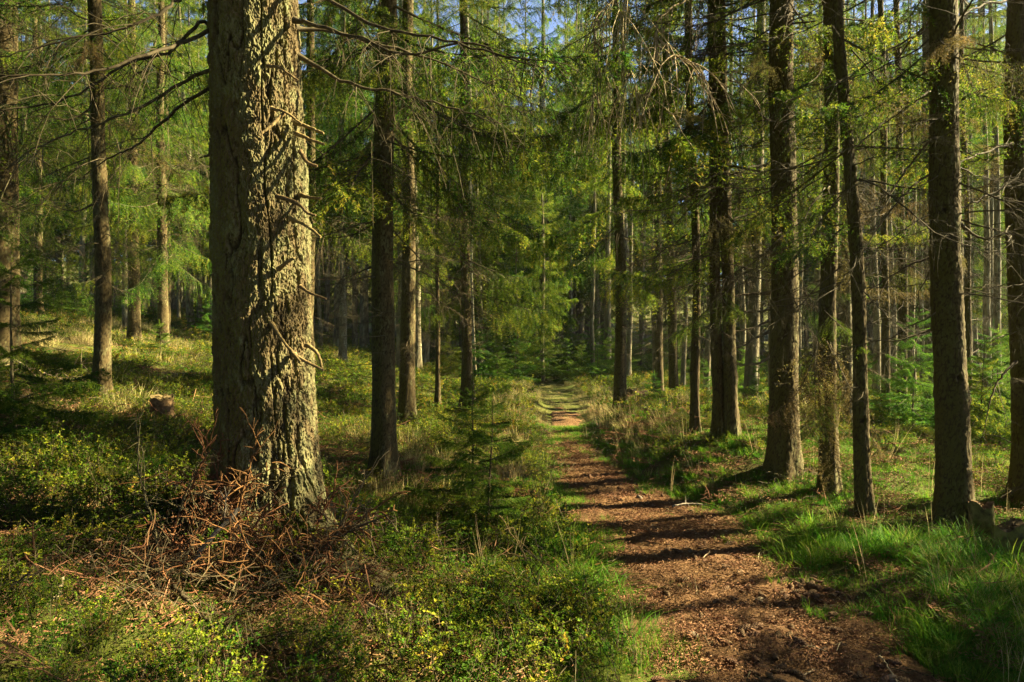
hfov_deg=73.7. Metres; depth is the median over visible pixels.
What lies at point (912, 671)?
fallen twig
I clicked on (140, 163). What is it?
spruce tree
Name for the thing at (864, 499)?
spruce tree
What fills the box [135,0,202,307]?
spruce tree
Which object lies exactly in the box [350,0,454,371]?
spruce tree
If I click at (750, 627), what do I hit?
spruce cone
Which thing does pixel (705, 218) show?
spruce tree
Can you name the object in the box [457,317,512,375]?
young spruce
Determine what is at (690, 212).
spruce tree
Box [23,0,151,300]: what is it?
spruce tree
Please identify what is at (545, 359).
young spruce
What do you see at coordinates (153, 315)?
young spruce
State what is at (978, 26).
spruce tree
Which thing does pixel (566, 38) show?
spruce tree
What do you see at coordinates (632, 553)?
floor litter
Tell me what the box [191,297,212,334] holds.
young spruce
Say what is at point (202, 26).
spruce tree
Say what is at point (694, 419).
spruce tree
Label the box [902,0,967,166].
spruce tree
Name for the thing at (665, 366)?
young spruce
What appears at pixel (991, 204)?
spruce tree
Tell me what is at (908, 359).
young spruce
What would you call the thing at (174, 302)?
spruce tree
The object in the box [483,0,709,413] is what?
spruce tree
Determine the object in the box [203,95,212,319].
spruce tree
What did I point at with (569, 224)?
spruce tree
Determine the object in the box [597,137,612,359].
spruce tree
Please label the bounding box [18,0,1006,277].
sky
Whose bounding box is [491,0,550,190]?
spruce tree
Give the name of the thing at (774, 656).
spruce cone
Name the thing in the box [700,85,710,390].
spruce tree
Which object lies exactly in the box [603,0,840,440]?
spruce tree
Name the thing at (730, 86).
spruce tree
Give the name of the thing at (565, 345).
young spruce
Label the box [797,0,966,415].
spruce tree
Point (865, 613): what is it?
spruce cone
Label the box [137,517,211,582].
dead branch
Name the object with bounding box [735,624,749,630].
spruce cone
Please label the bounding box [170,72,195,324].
spruce tree
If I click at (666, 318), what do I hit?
half grown spruce
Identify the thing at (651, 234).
spruce tree
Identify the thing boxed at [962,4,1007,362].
spruce tree
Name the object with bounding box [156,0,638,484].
spruce tree
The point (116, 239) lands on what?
spruce tree
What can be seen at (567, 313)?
spruce tree
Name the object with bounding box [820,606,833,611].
spruce cone
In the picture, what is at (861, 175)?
spruce tree
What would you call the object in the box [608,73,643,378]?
spruce tree
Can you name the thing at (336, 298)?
spruce tree
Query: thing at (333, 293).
half grown spruce
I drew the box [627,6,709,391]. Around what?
spruce tree
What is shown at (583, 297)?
spruce tree
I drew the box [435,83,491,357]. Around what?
spruce tree
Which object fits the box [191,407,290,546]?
dead branch
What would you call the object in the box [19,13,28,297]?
spruce tree
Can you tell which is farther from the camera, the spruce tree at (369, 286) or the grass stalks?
the spruce tree at (369, 286)
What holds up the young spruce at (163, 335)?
on the forest floor
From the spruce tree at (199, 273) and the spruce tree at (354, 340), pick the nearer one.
the spruce tree at (354, 340)
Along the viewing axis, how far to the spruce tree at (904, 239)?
12.47 m
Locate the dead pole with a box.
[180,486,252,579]
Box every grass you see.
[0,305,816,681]
[1,376,1023,681]
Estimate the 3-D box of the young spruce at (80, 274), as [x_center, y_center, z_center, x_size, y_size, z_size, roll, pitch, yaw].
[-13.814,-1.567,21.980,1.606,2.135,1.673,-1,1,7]
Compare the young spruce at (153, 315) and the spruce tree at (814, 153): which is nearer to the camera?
the young spruce at (153, 315)
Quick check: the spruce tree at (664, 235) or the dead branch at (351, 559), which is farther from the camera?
the spruce tree at (664, 235)
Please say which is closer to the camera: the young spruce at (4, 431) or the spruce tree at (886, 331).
the young spruce at (4, 431)
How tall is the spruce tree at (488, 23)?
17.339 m
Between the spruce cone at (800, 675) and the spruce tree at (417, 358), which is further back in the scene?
the spruce tree at (417, 358)
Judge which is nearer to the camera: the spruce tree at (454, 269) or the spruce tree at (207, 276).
the spruce tree at (454, 269)
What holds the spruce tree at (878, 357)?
on the forest floor
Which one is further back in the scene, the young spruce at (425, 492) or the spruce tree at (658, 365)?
the spruce tree at (658, 365)
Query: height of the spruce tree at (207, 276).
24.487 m
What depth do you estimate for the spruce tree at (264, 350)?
4.02 m
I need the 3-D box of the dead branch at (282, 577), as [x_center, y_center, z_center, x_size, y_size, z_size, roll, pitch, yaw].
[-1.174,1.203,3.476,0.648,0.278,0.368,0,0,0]
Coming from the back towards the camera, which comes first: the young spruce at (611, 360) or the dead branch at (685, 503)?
the young spruce at (611, 360)
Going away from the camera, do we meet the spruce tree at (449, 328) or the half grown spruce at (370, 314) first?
the spruce tree at (449, 328)
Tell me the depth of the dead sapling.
3.63 m
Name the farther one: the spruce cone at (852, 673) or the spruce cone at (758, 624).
the spruce cone at (758, 624)
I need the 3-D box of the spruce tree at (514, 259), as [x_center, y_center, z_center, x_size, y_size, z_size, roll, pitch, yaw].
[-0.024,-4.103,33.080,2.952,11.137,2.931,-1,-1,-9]
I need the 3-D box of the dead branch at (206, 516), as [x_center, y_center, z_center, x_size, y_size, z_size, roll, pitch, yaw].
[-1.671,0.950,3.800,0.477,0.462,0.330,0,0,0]
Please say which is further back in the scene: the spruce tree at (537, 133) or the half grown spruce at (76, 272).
the half grown spruce at (76, 272)
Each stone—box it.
[687,631,698,637]
[755,597,763,603]
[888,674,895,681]
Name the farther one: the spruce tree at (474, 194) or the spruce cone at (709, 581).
the spruce tree at (474, 194)
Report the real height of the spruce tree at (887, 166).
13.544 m
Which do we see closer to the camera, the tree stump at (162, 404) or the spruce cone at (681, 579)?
the spruce cone at (681, 579)
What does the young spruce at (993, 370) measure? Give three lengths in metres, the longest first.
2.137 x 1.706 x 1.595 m
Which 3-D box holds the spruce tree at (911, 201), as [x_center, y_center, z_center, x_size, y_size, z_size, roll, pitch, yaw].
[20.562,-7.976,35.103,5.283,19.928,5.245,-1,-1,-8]
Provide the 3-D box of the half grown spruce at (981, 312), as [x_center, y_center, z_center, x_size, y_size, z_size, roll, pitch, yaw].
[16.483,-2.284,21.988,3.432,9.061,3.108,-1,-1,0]
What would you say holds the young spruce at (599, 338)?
on the forest floor
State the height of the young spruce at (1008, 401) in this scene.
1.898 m
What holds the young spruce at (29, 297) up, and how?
on the forest floor
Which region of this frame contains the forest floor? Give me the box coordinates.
[0,261,1023,681]
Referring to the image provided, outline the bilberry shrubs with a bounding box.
[0,348,1015,681]
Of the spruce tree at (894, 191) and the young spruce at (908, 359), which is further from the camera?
the spruce tree at (894, 191)
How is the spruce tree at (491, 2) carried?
on the forest floor
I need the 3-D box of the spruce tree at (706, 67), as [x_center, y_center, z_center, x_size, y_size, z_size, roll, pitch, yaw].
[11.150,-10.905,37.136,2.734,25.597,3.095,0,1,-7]
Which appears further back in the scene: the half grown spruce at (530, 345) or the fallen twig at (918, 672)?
the half grown spruce at (530, 345)
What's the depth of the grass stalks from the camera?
5.05 m
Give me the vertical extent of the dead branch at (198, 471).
0.784 m
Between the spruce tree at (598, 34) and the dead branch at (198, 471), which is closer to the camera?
the dead branch at (198, 471)
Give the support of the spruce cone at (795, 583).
on the path
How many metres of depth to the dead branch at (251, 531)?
3.52 m
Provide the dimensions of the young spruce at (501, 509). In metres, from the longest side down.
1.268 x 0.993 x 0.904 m
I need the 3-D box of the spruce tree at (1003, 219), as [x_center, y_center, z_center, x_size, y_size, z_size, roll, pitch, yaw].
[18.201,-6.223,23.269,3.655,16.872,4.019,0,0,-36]
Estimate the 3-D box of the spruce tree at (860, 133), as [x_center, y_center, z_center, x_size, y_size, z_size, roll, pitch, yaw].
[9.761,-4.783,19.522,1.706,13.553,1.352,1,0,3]
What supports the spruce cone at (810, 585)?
on the path
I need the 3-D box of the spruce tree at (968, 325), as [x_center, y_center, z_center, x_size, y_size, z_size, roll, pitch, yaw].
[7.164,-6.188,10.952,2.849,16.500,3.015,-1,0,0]
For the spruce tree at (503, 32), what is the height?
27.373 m
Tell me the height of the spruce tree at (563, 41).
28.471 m
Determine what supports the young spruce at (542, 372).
on the forest floor
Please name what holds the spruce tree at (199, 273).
on the forest floor
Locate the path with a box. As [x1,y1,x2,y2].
[550,407,938,681]
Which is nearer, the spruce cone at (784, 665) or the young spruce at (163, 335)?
the spruce cone at (784, 665)
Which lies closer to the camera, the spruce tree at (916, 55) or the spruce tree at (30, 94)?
the spruce tree at (916, 55)
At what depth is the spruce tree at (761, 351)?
39.66 m
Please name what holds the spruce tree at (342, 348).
on the forest floor
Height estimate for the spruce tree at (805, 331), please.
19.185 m
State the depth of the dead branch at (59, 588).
3.12 m
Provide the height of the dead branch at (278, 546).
0.390 m
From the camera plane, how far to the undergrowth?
15.09 m
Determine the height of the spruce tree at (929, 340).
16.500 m
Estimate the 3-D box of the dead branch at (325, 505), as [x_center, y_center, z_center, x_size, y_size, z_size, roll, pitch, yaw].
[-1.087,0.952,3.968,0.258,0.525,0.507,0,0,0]
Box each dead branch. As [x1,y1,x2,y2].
[0,521,70,578]
[5,353,92,388]
[46,576,64,604]
[117,450,264,545]
[132,440,220,545]
[135,405,236,546]
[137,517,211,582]
[165,469,224,534]
[165,473,249,556]
[165,485,309,569]
[166,462,296,530]
[170,474,281,551]
[171,583,388,667]
[183,506,298,606]
[186,487,293,579]
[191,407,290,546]
[194,433,235,528]
[213,504,376,576]
[229,509,347,559]
[229,548,340,606]
[272,525,320,573]
[290,503,397,594]
[298,533,402,600]
[303,492,402,567]
[307,451,391,594]
[311,460,349,532]
[318,491,410,553]
[368,602,420,628]
[433,512,451,561]
[490,515,589,608]
[570,575,605,622]
[672,496,709,509]
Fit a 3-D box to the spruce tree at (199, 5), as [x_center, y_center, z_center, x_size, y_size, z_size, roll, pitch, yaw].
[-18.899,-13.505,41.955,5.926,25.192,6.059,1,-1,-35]
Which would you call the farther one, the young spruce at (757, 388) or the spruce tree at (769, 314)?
the spruce tree at (769, 314)
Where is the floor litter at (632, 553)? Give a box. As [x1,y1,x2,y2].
[0,350,1023,681]
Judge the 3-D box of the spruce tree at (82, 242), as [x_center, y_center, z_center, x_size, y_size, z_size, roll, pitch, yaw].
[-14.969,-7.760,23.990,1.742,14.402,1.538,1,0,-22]
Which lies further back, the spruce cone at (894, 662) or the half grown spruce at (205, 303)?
the half grown spruce at (205, 303)
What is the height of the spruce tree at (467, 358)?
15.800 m
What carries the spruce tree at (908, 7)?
on the forest floor
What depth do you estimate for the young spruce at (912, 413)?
9.41 m
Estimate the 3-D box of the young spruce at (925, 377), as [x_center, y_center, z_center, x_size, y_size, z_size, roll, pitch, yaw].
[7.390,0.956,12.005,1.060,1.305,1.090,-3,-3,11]
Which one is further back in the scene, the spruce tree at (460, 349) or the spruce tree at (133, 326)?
the spruce tree at (460, 349)
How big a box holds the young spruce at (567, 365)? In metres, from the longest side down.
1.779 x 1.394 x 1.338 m
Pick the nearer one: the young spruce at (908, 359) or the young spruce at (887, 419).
the young spruce at (887, 419)
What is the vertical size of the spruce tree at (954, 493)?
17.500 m
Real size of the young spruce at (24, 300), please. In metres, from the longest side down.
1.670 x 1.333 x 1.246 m
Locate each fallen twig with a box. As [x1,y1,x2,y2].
[802,644,828,652]
[879,655,899,681]
[881,661,914,673]
[902,664,939,680]
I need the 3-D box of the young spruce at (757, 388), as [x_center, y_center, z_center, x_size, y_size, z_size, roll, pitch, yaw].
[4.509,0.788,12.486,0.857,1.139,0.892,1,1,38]
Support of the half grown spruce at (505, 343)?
on the forest floor
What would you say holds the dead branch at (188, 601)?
on the forest floor
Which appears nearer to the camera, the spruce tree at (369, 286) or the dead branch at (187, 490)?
the dead branch at (187, 490)
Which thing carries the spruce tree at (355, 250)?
on the forest floor
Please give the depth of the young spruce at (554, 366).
24.38 m
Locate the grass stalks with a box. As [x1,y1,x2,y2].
[450,383,1023,681]
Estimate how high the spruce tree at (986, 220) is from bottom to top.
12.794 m
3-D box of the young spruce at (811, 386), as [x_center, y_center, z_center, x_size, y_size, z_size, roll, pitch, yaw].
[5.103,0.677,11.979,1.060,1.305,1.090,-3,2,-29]
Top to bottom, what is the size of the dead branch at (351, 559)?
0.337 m
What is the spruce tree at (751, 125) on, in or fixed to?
on the forest floor
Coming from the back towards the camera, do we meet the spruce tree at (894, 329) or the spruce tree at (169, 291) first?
the spruce tree at (894, 329)
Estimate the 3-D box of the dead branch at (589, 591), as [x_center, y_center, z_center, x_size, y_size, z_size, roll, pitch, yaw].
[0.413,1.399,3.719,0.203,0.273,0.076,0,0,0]
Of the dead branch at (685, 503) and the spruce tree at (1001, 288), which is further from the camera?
the spruce tree at (1001, 288)
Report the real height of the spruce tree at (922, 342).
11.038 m
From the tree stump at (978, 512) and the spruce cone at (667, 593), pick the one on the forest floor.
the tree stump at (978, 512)
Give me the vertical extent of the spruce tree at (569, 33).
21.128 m
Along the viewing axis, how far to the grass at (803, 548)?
4.56 m
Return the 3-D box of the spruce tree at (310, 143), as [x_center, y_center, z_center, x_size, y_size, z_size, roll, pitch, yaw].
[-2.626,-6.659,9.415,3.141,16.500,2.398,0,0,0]
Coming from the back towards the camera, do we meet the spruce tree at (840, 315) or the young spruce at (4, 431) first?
the spruce tree at (840, 315)
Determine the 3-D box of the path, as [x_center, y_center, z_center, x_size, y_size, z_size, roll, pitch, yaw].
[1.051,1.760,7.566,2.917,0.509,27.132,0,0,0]
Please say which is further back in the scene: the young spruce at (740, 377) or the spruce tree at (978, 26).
the spruce tree at (978, 26)
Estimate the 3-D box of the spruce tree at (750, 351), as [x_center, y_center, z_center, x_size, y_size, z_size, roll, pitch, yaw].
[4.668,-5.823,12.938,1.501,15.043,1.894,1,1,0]
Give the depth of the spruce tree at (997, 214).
16.05 m
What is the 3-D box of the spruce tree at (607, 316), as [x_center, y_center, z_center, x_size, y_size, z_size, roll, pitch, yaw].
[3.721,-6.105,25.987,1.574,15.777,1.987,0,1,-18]
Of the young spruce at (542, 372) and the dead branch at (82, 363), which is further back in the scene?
the young spruce at (542, 372)
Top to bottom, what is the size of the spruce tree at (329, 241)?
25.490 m
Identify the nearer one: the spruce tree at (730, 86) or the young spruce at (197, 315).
the spruce tree at (730, 86)
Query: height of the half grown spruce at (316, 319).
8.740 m
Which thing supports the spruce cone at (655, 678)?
on the path
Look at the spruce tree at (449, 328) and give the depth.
28.82 m
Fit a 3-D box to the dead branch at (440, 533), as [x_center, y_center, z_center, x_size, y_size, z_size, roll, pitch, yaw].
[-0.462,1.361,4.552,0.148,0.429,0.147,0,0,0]
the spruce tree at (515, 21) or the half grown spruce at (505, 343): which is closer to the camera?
the half grown spruce at (505, 343)
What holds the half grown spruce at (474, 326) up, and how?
on the forest floor
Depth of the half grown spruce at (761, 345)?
33.62 m
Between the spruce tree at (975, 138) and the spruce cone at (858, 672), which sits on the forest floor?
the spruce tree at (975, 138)
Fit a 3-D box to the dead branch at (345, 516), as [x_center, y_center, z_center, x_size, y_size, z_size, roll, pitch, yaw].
[-0.876,0.973,3.581,0.432,0.708,0.550,0,0,0]
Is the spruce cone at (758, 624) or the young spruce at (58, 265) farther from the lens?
the young spruce at (58, 265)
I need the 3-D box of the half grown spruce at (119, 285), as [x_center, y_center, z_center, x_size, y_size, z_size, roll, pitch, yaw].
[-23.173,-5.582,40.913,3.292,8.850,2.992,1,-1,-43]
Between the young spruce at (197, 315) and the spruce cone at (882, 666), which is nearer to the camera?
the spruce cone at (882, 666)
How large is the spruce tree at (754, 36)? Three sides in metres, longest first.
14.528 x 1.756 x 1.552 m
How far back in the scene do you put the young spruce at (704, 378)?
15.01 m
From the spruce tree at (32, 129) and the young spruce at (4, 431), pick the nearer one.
the young spruce at (4, 431)
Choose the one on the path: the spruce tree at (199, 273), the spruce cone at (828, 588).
the spruce cone at (828, 588)
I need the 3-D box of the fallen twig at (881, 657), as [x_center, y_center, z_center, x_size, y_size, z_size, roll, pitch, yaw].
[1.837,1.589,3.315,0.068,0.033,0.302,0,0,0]
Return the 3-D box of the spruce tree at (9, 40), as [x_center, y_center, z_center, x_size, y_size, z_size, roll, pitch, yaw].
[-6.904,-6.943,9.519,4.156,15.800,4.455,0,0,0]
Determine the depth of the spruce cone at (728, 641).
3.64 m
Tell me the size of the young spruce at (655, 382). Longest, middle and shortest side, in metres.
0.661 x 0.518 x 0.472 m
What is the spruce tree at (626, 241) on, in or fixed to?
on the forest floor
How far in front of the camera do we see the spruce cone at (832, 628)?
3.74 m
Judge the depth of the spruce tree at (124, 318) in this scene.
19.77 m
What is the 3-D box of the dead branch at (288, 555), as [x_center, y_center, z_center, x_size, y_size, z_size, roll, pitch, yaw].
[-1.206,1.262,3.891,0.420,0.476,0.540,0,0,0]
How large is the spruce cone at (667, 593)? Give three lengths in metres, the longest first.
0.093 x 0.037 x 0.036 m
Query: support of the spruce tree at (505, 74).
on the forest floor
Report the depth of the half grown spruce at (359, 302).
52.40 m
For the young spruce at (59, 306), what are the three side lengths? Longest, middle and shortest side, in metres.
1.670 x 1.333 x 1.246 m
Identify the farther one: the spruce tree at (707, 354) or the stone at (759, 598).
the spruce tree at (707, 354)
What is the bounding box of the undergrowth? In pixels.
[20,302,1007,443]
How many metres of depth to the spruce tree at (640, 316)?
28.00 m
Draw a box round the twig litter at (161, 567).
[0,337,1023,681]
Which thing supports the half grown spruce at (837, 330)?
on the forest floor
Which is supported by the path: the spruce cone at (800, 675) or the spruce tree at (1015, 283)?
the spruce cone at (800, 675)
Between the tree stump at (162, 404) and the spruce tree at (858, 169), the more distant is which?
the spruce tree at (858, 169)
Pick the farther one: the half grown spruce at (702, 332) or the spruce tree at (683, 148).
the half grown spruce at (702, 332)
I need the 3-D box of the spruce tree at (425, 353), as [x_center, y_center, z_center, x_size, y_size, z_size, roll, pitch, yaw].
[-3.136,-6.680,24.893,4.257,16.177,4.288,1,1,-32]
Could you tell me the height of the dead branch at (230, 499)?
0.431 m
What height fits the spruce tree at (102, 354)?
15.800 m
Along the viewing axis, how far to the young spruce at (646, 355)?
26.91 m
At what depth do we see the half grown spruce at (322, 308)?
37.84 m
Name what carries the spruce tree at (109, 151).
on the forest floor
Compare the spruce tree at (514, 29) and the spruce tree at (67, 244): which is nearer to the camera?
the spruce tree at (67, 244)
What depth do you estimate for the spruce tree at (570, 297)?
29.84 m
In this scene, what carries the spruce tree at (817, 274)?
on the forest floor
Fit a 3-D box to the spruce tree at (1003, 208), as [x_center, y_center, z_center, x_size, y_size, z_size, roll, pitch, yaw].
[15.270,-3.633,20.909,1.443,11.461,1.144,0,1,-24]
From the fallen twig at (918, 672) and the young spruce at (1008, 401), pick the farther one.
the young spruce at (1008, 401)
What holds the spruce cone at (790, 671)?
on the path
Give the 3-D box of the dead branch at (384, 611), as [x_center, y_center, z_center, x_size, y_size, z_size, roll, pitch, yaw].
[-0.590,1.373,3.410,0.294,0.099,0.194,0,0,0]
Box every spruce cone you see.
[650,676,663,680]
[662,590,669,596]
[672,548,682,553]
[675,577,688,582]
[702,580,714,583]
[717,638,732,644]
[722,657,736,664]
[726,595,736,599]
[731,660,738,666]
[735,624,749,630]
[743,643,755,649]
[744,625,757,631]
[746,630,759,636]
[746,669,760,675]
[751,622,763,627]
[751,655,759,662]
[765,671,774,679]
[770,669,783,673]
[771,653,778,660]
[772,678,786,681]
[774,630,781,637]
[774,663,786,669]
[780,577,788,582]
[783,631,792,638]
[783,668,795,674]
[790,580,801,585]
[792,636,808,647]
[795,670,806,680]
[806,582,817,587]
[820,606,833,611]
[822,587,835,592]
[826,626,843,632]
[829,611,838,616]
[841,670,859,678]
[856,670,863,677]
[858,610,873,615]
[874,662,884,668]
[876,650,889,655]
[878,675,888,681]
[885,659,901,665]
[892,676,911,681]
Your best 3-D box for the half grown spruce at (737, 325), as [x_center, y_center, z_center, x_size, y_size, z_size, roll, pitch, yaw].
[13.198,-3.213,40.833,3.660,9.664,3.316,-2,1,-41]
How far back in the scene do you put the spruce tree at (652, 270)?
18.28 m
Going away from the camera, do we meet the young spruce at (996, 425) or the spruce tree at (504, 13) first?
the young spruce at (996, 425)
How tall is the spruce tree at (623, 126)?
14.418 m
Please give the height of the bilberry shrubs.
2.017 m
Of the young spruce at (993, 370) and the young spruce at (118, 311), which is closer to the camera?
the young spruce at (993, 370)
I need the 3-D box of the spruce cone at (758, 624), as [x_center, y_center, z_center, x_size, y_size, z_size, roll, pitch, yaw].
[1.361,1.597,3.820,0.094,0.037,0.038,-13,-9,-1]
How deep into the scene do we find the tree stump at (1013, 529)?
4.82 m
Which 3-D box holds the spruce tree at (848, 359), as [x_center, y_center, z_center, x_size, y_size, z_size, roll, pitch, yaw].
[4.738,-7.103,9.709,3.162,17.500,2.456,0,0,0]
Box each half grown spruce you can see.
[64,241,89,290]
[112,254,150,301]
[180,275,196,307]
[194,232,209,315]
[313,242,333,329]
[314,248,335,326]
[316,245,349,326]
[331,250,371,335]
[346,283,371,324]
[396,295,452,355]
[432,296,458,354]
[451,216,502,359]
[459,166,531,357]
[494,239,551,381]
[645,258,687,357]
[649,298,681,348]
[677,226,721,365]
[720,224,746,354]
[722,247,767,359]
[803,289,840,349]
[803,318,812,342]
[836,288,840,359]
[973,201,1009,390]
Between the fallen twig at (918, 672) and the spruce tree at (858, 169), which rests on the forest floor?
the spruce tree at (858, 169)
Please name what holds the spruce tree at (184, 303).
on the forest floor
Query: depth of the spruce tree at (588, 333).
37.97 m
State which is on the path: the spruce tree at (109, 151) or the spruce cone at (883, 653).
the spruce cone at (883, 653)
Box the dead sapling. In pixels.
[111,407,168,566]
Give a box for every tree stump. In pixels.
[147,393,176,419]
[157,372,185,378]
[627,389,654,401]
[968,500,994,537]
[989,518,1023,558]
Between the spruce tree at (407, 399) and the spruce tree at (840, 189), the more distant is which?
the spruce tree at (840, 189)
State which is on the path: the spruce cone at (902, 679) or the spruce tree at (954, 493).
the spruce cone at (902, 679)
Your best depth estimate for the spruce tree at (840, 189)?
25.96 m
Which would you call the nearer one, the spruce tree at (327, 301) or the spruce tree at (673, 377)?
the spruce tree at (673, 377)
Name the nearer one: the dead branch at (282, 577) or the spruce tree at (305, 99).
the dead branch at (282, 577)
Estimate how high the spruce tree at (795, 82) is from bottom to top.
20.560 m
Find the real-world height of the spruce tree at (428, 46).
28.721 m
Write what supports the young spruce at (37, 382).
on the forest floor
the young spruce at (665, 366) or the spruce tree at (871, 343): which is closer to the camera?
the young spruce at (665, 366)
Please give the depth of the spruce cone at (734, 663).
3.41 m
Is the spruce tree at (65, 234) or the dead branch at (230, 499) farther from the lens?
the spruce tree at (65, 234)
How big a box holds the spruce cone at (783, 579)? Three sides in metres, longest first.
0.096 x 0.038 x 0.037 m
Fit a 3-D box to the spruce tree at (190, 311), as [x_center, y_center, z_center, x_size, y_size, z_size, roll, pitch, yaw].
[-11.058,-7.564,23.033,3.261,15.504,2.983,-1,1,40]
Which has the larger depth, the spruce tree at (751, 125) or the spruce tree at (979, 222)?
the spruce tree at (751, 125)
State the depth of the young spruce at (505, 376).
19.96 m
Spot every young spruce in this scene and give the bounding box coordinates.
[0,227,114,451]
[0,383,55,450]
[20,267,47,310]
[25,269,65,304]
[25,273,71,315]
[31,257,90,316]
[54,271,94,317]
[59,261,94,314]
[111,278,121,318]
[112,284,121,313]
[142,289,156,323]
[143,319,173,357]
[184,299,208,330]
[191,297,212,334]
[403,373,522,520]
[431,387,535,538]
[434,327,461,377]
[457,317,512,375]
[459,331,501,380]
[483,343,518,381]
[496,332,540,381]
[499,320,556,378]
[514,293,571,370]
[521,338,551,383]
[532,332,571,378]
[535,302,589,375]
[548,339,586,381]
[552,320,596,368]
[567,341,594,379]
[573,309,613,371]
[584,340,612,379]
[587,316,641,374]
[614,305,666,372]
[639,319,700,373]
[644,371,668,395]
[686,355,711,392]
[737,348,768,398]
[737,353,768,399]
[798,343,817,403]
[837,344,901,412]
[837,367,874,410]
[869,307,978,429]
[869,379,905,427]
[871,351,933,426]
[904,367,934,411]
[920,357,995,437]
[933,324,1010,446]
[933,335,1010,449]
[971,319,1010,427]
[972,361,1010,444]
[979,349,1010,421]
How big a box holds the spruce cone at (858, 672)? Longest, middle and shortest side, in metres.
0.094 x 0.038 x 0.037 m
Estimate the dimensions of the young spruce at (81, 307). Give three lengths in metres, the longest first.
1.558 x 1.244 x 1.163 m
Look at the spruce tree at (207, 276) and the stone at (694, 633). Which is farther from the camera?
the spruce tree at (207, 276)
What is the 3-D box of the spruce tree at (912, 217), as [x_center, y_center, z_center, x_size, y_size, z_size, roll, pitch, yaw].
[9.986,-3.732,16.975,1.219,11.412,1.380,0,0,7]
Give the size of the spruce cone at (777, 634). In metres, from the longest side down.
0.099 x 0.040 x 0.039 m
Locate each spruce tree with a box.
[0,0,181,369]
[0,0,207,402]
[0,0,585,601]
[18,0,89,278]
[18,0,89,299]
[18,0,124,314]
[18,19,66,276]
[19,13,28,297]
[20,15,43,301]
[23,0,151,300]
[27,0,123,285]
[29,39,76,292]
[34,0,209,342]
[44,0,211,349]
[45,1,123,292]
[64,0,171,307]
[67,1,109,290]
[71,0,209,338]
[102,8,121,288]
[107,0,153,327]
[112,0,202,305]
[113,0,178,258]
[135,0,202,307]
[138,0,211,329]
[139,98,151,313]
[140,0,210,317]
[140,8,201,309]
[142,6,211,320]
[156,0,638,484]
[168,8,201,307]
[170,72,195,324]
[178,24,211,280]
[184,0,208,309]
[195,28,209,309]
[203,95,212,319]
[298,0,321,248]
[298,0,395,348]
[299,0,415,361]
[299,0,499,425]
[302,0,430,414]
[302,2,395,347]
[306,16,373,303]
[315,94,328,345]
[316,7,335,331]
[344,1,451,336]
[345,2,431,314]
[345,28,422,318]
[349,116,359,347]
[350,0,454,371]
[361,0,622,408]
[367,1,490,405]
[393,0,484,364]
[397,17,481,357]
[398,10,427,369]
[414,0,455,341]
[420,8,452,348]
[430,0,523,333]
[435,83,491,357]
[448,0,527,351]
[449,0,526,348]
[451,1,493,376]
[452,4,520,361]
[472,42,495,367]
[483,0,520,174]
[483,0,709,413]
[488,0,812,436]
[488,3,530,358]
[488,160,508,359]
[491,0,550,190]
[491,177,535,355]
[494,0,601,374]
[496,88,538,353]
[504,0,546,181]
[506,32,562,335]
[509,140,577,381]
[524,0,613,345]
[546,2,628,343]
[546,2,631,352]
[547,1,573,106]
[547,2,575,342]
[547,100,577,343]
[552,0,900,441]
[556,189,576,340]
[557,0,985,485]
[559,23,640,356]
[560,0,637,344]
[560,150,583,358]
[568,2,591,350]
[574,0,648,343]
[578,85,611,364]
[591,13,627,373]
[595,0,641,363]
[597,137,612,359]
[598,4,647,254]
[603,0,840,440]
[606,3,708,390]
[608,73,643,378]
[611,49,678,327]
[626,5,707,348]
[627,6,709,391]
[628,87,691,330]
[633,4,664,326]
[633,74,662,366]
[636,21,675,387]
[675,134,701,386]
[677,100,707,314]
[681,65,733,317]
[684,0,1023,518]
[695,7,738,107]
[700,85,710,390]
[706,0,750,188]
[713,0,947,509]
[718,0,1023,529]
[720,7,812,343]
[720,26,808,355]
[727,16,753,385]
[729,0,764,397]
[732,11,766,319]
[733,9,769,378]
[748,0,986,419]
[753,18,802,391]
[766,0,879,347]
[768,0,815,169]
[796,1,839,317]
[796,86,839,356]
[796,95,814,373]
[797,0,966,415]
[797,7,855,398]
[797,140,811,348]
[817,0,990,403]
[820,0,1023,504]
[823,0,876,389]
[823,1,857,307]
[824,155,871,352]
[837,0,918,344]
[839,0,888,347]
[840,0,963,369]
[846,0,893,395]
[850,0,890,232]
[858,113,897,355]
[860,1,986,409]
[864,11,895,359]
[866,5,906,377]
[867,0,1007,411]
[868,0,924,361]
[870,12,924,361]
[887,0,922,402]
[892,0,921,196]
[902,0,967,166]
[903,95,924,385]
[918,0,1006,373]
[923,9,1006,368]
[958,0,1005,197]
[958,27,990,265]
[959,0,1005,395]
[959,4,991,316]
[961,0,1005,200]
[961,101,1007,365]
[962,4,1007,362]
[965,6,1002,400]
[966,0,1005,335]
[976,44,1006,328]
[978,52,1006,364]
[985,0,1008,371]
[1000,135,1010,391]
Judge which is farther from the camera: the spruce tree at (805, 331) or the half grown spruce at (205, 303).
the spruce tree at (805, 331)

